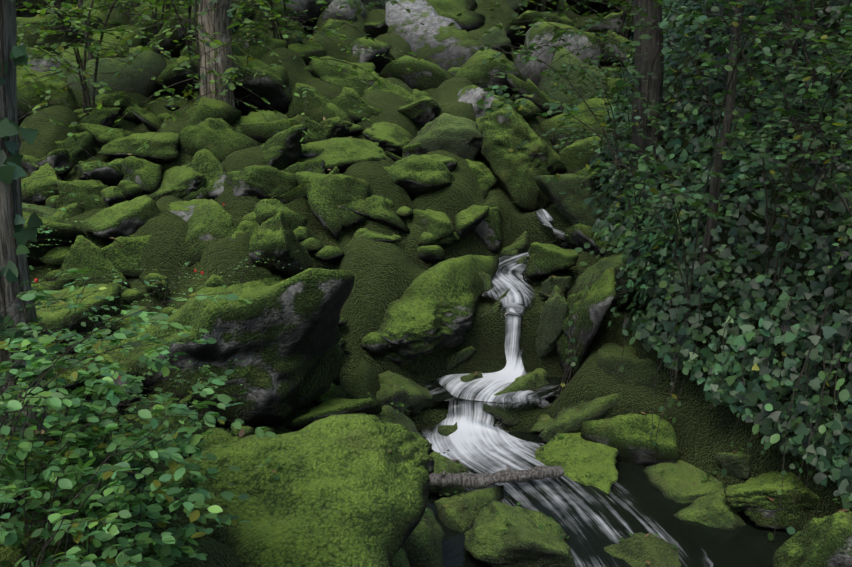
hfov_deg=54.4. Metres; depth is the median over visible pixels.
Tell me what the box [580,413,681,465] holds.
pool boulder
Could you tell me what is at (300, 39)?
deep canopy
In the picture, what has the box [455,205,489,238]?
boulder
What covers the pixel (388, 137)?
boulder
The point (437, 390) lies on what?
pool
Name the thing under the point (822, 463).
ivy
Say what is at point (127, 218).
boulder
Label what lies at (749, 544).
pool
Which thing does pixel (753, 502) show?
boulder
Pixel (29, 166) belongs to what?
boulder
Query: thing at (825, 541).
boulder
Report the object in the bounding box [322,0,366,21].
boulder
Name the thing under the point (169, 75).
boulder
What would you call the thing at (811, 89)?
shrub
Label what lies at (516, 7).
boulder
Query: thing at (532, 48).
shrub
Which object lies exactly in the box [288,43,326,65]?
boulder
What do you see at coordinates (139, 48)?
boulder
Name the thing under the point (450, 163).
boulder
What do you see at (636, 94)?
canopy
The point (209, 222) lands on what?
boulder
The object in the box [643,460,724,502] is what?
pool boulder
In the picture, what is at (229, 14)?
ivy tree
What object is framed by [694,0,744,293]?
trunk
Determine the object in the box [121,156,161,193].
boulder
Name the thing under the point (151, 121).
boulder
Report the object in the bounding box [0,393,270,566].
shrub
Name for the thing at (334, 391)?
boulder
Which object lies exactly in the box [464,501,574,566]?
mossy rock
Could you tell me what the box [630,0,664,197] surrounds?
bank tree
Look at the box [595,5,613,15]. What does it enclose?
boulder
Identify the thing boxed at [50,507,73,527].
boulder
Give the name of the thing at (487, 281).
boulder lip stone
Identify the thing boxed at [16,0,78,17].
boulder
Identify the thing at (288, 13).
bush
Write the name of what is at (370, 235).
boulder
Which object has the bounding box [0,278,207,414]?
shrub
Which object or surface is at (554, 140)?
boulder
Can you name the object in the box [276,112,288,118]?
boulder
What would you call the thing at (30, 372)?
shrub
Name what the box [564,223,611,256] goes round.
boulder
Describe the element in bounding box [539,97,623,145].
boulder
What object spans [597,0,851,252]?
shrub
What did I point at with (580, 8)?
boulder
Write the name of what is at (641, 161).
shrub
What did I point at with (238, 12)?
boulder
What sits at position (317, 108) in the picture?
boulder
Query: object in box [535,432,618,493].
flat rock boulder
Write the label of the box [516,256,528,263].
boulder
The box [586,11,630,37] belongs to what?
boulder
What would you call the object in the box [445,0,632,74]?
canopy
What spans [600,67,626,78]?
boulder
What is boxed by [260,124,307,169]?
boulder
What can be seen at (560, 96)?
boulder
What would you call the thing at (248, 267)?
shrub
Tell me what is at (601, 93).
shrub
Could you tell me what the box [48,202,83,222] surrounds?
boulder
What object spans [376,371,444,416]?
cascade boulder
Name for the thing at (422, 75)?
boulder
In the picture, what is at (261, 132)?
boulder
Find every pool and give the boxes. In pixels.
[418,431,793,566]
[425,377,568,403]
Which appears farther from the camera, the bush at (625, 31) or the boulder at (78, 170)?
the bush at (625, 31)
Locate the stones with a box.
[0,0,577,557]
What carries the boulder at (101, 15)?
on the ground
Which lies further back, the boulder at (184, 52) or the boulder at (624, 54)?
the boulder at (624, 54)
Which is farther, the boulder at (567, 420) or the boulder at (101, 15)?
the boulder at (101, 15)
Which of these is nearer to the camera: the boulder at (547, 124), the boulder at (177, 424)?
the boulder at (177, 424)
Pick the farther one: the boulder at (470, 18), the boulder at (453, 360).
the boulder at (470, 18)
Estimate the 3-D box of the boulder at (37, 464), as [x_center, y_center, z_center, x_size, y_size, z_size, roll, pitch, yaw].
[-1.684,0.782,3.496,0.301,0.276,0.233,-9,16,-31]
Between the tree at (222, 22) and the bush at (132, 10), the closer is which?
the tree at (222, 22)
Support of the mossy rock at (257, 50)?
on the ground
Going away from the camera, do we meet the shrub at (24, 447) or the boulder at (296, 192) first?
the shrub at (24, 447)
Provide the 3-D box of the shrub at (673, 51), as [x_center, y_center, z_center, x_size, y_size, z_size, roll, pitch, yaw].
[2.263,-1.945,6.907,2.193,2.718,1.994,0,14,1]
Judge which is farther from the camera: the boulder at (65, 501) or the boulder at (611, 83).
the boulder at (611, 83)
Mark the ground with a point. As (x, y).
(384, 274)
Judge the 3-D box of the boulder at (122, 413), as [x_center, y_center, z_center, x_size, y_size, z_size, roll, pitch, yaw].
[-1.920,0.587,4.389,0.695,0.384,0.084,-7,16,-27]
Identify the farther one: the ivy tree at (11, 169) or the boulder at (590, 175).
the boulder at (590, 175)
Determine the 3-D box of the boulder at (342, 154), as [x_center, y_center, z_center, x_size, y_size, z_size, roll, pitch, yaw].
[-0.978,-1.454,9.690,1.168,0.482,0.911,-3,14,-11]
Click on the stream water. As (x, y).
(592, 521)
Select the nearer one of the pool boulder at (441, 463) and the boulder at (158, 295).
the pool boulder at (441, 463)
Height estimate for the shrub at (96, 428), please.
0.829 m
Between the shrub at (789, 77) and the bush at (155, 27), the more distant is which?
the bush at (155, 27)
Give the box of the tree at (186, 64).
[16,0,422,162]
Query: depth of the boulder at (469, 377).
7.80 m
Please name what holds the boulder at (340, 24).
on the ground
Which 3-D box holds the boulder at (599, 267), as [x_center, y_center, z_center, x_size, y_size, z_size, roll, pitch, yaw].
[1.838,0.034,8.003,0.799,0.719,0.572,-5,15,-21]
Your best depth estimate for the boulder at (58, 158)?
9.00 m
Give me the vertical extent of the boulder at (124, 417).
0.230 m
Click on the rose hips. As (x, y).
(195, 270)
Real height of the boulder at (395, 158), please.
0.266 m
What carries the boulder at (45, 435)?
on the ground
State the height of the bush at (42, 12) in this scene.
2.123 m
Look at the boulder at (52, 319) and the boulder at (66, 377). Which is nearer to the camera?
the boulder at (66, 377)
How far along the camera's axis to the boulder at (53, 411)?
4.07 m
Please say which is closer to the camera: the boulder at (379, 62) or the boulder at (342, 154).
the boulder at (342, 154)
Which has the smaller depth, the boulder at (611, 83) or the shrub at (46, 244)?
the shrub at (46, 244)
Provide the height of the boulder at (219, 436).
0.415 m
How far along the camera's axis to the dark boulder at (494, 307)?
8.01 m
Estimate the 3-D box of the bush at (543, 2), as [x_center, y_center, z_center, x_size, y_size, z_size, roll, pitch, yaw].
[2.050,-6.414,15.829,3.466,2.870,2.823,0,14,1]
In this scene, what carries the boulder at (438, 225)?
on the ground
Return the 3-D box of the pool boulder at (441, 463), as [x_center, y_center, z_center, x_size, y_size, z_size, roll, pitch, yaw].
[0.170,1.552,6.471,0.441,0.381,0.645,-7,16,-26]
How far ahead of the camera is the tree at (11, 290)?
3.47 m
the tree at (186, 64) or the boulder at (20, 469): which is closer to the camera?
the boulder at (20, 469)
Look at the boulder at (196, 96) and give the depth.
10.93 m
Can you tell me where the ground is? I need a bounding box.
[0,0,851,566]
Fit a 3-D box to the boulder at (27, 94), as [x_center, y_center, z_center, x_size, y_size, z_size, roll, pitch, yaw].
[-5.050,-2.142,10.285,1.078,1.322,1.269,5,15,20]
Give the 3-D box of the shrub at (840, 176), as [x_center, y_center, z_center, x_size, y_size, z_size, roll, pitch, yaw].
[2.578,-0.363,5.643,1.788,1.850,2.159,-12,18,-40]
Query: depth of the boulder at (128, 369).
5.33 m
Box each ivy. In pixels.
[583,0,851,508]
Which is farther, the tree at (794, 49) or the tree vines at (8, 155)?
the tree at (794, 49)
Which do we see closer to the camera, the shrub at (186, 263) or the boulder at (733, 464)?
the boulder at (733, 464)
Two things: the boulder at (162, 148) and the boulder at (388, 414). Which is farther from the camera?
the boulder at (162, 148)
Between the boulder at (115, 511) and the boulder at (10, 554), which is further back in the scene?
the boulder at (115, 511)
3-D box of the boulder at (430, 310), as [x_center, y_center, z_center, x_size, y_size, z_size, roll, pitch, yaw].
[-0.163,0.214,7.955,2.364,0.844,1.122,-11,17,-36]
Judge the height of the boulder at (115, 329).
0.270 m
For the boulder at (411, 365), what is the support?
on the cascade boulder at (412, 396)
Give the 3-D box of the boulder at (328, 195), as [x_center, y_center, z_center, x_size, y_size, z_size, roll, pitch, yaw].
[-1.019,-0.865,8.789,0.862,0.633,0.739,11,18,36]
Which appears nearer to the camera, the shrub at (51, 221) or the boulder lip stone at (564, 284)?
the shrub at (51, 221)
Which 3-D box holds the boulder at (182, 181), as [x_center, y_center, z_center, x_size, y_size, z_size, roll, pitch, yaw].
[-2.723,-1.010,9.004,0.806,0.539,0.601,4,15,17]
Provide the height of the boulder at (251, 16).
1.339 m
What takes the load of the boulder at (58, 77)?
on the ground
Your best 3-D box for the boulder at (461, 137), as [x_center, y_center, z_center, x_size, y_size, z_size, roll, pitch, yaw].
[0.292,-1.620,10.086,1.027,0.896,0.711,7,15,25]
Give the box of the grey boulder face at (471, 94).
[457,85,518,117]
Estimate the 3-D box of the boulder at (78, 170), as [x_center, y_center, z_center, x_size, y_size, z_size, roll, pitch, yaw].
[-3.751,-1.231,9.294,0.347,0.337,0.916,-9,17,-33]
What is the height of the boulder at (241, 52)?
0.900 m
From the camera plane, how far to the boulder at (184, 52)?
12.16 m
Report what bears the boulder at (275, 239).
on the ground
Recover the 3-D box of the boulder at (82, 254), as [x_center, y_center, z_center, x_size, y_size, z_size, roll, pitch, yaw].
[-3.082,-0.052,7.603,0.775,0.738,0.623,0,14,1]
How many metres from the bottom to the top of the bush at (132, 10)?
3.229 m
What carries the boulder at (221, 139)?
on the ground
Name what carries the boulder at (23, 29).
on the ground
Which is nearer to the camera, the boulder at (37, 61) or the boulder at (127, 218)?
the boulder at (127, 218)
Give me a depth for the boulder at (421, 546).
5.17 m
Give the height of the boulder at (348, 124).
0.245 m
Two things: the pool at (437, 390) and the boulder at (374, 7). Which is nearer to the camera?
the pool at (437, 390)
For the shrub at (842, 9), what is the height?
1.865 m
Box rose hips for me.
[34,203,224,378]
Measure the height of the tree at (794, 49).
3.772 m
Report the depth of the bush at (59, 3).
12.56 m
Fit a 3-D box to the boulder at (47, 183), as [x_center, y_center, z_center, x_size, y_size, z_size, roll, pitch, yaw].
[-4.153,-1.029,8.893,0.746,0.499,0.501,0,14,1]
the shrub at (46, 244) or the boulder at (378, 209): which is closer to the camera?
the shrub at (46, 244)
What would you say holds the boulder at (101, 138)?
on the boulder at (162, 148)
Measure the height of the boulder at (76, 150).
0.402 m
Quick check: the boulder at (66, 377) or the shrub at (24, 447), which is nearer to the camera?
the shrub at (24, 447)
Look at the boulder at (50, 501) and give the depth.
3.31 m
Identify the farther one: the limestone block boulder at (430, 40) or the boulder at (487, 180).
the limestone block boulder at (430, 40)
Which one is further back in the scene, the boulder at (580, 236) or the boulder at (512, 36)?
the boulder at (512, 36)
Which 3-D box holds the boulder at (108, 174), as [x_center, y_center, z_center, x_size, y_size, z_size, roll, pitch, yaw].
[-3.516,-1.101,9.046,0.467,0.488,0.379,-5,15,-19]
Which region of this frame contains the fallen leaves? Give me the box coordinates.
[0,13,848,566]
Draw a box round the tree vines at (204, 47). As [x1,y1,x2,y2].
[194,0,232,105]
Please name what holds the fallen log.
on the mossy rock at (454, 515)
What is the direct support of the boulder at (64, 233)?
on the ground
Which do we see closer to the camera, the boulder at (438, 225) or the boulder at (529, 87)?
the boulder at (438, 225)
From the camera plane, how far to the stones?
8.17 m
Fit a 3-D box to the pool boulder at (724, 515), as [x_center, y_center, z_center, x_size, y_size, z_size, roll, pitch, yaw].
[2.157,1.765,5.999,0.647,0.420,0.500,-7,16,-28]
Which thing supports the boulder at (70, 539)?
on the ground
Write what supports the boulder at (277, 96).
on the ground
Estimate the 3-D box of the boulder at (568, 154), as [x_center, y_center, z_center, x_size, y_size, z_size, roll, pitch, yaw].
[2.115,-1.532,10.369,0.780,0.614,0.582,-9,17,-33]
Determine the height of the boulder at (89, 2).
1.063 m
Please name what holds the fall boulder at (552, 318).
on the ground
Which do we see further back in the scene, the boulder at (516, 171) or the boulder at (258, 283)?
the boulder at (516, 171)
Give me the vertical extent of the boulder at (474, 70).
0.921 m
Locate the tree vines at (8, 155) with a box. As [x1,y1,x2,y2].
[0,0,37,429]
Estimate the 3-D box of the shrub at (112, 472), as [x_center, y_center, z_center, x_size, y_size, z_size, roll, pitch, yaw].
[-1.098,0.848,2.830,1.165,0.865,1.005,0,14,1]
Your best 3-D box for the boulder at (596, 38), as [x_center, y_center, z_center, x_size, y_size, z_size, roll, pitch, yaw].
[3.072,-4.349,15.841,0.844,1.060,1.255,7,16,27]
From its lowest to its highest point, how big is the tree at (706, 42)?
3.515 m
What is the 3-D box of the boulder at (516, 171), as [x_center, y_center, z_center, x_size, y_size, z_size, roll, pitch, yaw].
[1.115,-1.561,10.041,1.127,1.328,1.349,-9,17,-32]
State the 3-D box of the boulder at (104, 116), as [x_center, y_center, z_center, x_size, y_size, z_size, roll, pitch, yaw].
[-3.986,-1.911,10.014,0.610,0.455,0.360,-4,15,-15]
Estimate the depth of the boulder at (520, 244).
9.17 m
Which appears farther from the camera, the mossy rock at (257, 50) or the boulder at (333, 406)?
the mossy rock at (257, 50)
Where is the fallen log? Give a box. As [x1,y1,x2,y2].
[429,465,563,487]
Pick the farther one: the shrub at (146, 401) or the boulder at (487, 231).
the boulder at (487, 231)
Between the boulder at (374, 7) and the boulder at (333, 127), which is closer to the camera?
the boulder at (333, 127)
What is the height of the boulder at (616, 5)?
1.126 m
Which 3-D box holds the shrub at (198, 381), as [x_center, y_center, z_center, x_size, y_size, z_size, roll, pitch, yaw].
[-1.321,0.570,4.849,0.616,0.363,0.625,0,14,1]
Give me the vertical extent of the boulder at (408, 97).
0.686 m
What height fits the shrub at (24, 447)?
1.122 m
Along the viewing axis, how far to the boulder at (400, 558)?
4.74 m
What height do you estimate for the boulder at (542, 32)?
1.413 m
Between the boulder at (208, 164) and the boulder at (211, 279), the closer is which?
the boulder at (211, 279)
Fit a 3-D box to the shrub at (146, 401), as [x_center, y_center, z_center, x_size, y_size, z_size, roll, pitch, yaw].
[-1.294,0.671,3.534,0.542,0.594,0.953,-9,17,-33]
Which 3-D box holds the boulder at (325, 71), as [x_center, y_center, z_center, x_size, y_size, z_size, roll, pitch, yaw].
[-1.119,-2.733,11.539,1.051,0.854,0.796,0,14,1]
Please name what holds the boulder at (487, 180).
on the ground
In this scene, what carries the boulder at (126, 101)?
on the ground
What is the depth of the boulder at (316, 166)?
9.11 m
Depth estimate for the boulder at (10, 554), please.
2.91 m
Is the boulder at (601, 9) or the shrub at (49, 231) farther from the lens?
the boulder at (601, 9)
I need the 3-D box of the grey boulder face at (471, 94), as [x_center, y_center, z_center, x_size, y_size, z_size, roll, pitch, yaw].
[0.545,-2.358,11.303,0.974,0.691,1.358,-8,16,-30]
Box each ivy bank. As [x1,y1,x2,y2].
[600,0,851,494]
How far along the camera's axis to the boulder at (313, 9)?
15.84 m
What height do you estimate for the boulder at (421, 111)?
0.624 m
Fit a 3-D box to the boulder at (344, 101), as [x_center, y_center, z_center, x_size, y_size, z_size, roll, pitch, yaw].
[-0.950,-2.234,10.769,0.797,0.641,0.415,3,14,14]
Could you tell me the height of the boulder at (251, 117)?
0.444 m
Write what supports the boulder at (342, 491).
on the ground
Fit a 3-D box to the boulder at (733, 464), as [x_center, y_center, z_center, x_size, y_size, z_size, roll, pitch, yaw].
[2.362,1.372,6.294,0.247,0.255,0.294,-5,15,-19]
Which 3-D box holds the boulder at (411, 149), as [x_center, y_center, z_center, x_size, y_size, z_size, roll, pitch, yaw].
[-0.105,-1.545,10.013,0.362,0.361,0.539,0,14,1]
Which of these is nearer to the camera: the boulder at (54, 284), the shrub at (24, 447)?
the shrub at (24, 447)
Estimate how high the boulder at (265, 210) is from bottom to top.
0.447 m
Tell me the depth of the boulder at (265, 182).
8.73 m
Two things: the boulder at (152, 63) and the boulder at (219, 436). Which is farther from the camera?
the boulder at (152, 63)
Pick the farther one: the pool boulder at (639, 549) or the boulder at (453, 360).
the boulder at (453, 360)
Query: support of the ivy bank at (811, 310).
on the ground
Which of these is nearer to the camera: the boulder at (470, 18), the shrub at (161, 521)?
the shrub at (161, 521)
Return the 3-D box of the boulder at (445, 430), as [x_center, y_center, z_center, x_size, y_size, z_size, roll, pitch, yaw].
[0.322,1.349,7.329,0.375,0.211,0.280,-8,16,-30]
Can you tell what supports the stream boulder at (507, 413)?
on the ground
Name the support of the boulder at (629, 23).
on the ground
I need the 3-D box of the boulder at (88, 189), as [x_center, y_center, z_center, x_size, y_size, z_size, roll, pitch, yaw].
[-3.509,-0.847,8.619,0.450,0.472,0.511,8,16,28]
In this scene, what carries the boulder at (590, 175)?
on the ground
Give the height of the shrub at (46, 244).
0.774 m
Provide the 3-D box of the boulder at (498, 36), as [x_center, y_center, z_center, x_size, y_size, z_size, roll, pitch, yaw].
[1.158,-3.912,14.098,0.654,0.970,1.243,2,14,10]
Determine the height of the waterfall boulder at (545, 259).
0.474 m
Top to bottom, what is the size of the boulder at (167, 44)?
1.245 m
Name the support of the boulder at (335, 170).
on the boulder at (328, 195)
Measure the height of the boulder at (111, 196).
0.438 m
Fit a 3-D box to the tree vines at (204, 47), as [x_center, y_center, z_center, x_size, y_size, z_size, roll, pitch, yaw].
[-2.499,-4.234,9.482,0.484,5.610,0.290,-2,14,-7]
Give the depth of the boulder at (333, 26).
13.84 m
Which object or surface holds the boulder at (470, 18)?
on the ground
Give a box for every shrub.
[0,265,251,530]
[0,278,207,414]
[0,310,224,541]
[0,322,204,549]
[0,355,212,566]
[0,356,233,561]
[0,369,276,566]
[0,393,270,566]
[21,163,143,288]
[23,216,73,261]
[26,197,82,244]
[32,268,178,361]
[39,458,250,566]
[64,369,204,494]
[115,262,206,312]
[158,352,246,403]
[212,250,301,283]
[476,0,851,369]
[479,32,705,308]
[535,18,680,198]
[560,0,850,206]
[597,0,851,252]
[617,0,851,163]
[625,90,851,268]
[632,0,851,306]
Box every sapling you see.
[78,0,93,59]
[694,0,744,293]
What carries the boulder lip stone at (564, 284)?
on the ground
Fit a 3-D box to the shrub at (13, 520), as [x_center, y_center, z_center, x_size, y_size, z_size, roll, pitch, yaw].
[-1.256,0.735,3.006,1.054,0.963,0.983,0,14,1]
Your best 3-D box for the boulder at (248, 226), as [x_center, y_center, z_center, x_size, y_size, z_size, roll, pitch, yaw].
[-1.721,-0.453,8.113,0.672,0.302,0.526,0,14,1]
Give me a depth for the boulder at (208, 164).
8.96 m
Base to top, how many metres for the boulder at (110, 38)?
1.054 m
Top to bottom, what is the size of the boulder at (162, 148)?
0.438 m
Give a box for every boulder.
[0,432,52,503]
[0,543,26,566]
[1,459,27,475]
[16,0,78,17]
[16,14,101,54]
[17,65,79,125]
[20,154,38,174]
[21,163,61,204]
[22,202,55,215]
[22,211,85,266]
[22,483,61,513]
[26,47,61,71]
[31,279,74,302]
[33,148,73,177]
[33,433,64,455]
[35,283,120,354]
[38,71,60,79]
[40,516,84,543]
[45,355,110,393]
[47,408,88,431]
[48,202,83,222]
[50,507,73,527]
[55,131,96,164]
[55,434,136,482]
[56,180,107,211]
[56,235,130,287]
[56,390,131,414]
[59,25,147,64]
[61,485,78,505]
[67,50,166,100]
[73,161,86,179]
[74,123,132,148]
[77,107,120,127]
[78,268,354,427]
[79,161,123,186]
[80,195,160,239]
[82,348,137,406]
[83,0,134,18]
[84,9,108,20]
[88,93,142,114]
[97,20,121,29]
[97,132,179,163]
[98,521,126,552]
[99,415,118,434]
[100,186,125,206]
[101,234,151,277]
[102,407,153,432]
[110,308,145,333]
[113,507,136,529]
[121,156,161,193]
[121,409,190,457]
[128,107,161,131]
[129,0,187,41]
[129,46,168,65]
[138,0,255,20]
[139,400,200,457]
[145,280,169,305]
[146,165,205,201]
[147,12,197,58]
[155,56,198,97]
[164,102,179,110]
[166,199,206,221]
[176,413,434,566]
[178,117,262,162]
[179,393,193,405]
[180,41,199,56]
[185,199,239,266]
[186,96,240,125]
[186,149,225,199]
[186,274,228,301]
[191,91,198,102]
[191,428,241,455]
[226,165,297,199]
[229,220,259,245]
[231,6,245,33]
[231,110,279,142]
[232,45,253,58]
[233,55,292,115]
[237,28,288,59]
[238,115,326,143]
[242,279,266,287]
[249,212,312,276]
[254,14,298,30]
[254,199,307,230]
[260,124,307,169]
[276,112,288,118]
[277,181,310,203]
[281,0,332,32]
[282,160,324,184]
[285,83,354,123]
[285,398,381,430]
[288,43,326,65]
[293,171,370,240]
[298,137,390,173]
[308,19,345,39]
[308,56,379,97]
[311,382,345,405]
[316,23,339,34]
[319,117,349,139]
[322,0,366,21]
[327,166,338,174]
[332,87,377,123]
[334,230,399,261]
[340,254,498,357]
[341,196,409,233]
[343,120,353,134]
[345,36,394,75]
[361,0,385,10]
[363,20,388,37]
[363,77,416,103]
[363,122,413,153]
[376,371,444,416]
[377,405,422,436]
[380,55,453,90]
[385,0,483,70]
[385,151,402,161]
[385,352,421,374]
[388,154,455,199]
[392,548,409,566]
[398,96,440,129]
[401,507,444,566]
[402,143,421,157]
[407,113,482,160]
[410,209,454,239]
[420,154,457,171]
[428,0,484,31]
[429,451,468,496]
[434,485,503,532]
[438,422,457,435]
[445,346,476,369]
[453,46,526,97]
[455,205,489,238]
[460,372,482,381]
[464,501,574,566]
[465,159,498,199]
[473,207,501,251]
[477,99,572,211]
[479,23,513,61]
[479,287,510,317]
[482,368,548,426]
[500,231,528,255]
[504,10,581,49]
[506,0,537,13]
[507,73,558,118]
[513,21,601,85]
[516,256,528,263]
[525,242,578,277]
[529,414,552,433]
[534,173,600,228]
[535,285,567,357]
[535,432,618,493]
[537,44,607,114]
[538,0,558,11]
[538,393,621,441]
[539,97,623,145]
[551,123,586,153]
[556,267,616,379]
[558,136,614,173]
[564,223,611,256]
[566,0,598,13]
[566,252,649,308]
[574,168,608,192]
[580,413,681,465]
[583,31,605,68]
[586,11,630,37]
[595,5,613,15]
[597,343,658,387]
[598,0,626,11]
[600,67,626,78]
[603,29,634,69]
[603,532,680,566]
[606,76,633,109]
[626,1,663,33]
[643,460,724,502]
[674,488,745,530]
[714,452,751,478]
[724,471,819,532]
[771,511,851,566]
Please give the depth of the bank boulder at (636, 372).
7.28 m
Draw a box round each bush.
[16,0,163,116]
[41,0,88,17]
[117,0,169,36]
[119,0,263,59]
[128,2,137,20]
[231,0,334,44]
[537,0,545,11]
[589,0,633,38]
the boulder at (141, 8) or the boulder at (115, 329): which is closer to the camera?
the boulder at (115, 329)
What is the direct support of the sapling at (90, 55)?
on the ground
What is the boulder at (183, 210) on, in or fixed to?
on the ground
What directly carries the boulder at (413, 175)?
on the ground
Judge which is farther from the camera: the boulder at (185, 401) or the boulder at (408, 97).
the boulder at (408, 97)
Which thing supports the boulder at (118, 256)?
on the ground
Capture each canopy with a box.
[16,0,423,43]
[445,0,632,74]
[473,0,841,180]
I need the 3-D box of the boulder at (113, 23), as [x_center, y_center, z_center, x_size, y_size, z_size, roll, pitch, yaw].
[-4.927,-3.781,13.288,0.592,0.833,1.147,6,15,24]
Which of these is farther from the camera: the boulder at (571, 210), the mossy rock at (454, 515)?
the boulder at (571, 210)
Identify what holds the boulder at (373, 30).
on the ground
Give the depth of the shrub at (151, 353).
2.85 m
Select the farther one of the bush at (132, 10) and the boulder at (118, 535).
the bush at (132, 10)
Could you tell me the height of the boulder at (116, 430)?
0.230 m
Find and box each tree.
[0,0,50,438]
[0,0,51,434]
[16,0,422,162]
[190,0,238,105]
[198,0,234,106]
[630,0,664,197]
[701,1,729,84]
[783,0,817,101]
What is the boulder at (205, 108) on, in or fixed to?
on the ground
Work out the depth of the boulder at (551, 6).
17.09 m
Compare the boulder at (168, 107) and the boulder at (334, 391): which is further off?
the boulder at (168, 107)
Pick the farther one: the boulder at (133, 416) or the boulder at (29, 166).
the boulder at (29, 166)
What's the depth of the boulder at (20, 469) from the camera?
3.33 m
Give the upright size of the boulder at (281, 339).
1.335 m
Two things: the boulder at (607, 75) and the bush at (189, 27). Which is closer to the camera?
the bush at (189, 27)
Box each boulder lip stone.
[478,272,493,294]
[539,276,571,297]
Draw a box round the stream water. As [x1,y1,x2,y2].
[424,209,712,566]
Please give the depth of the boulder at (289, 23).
14.99 m
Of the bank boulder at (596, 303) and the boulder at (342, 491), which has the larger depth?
the bank boulder at (596, 303)

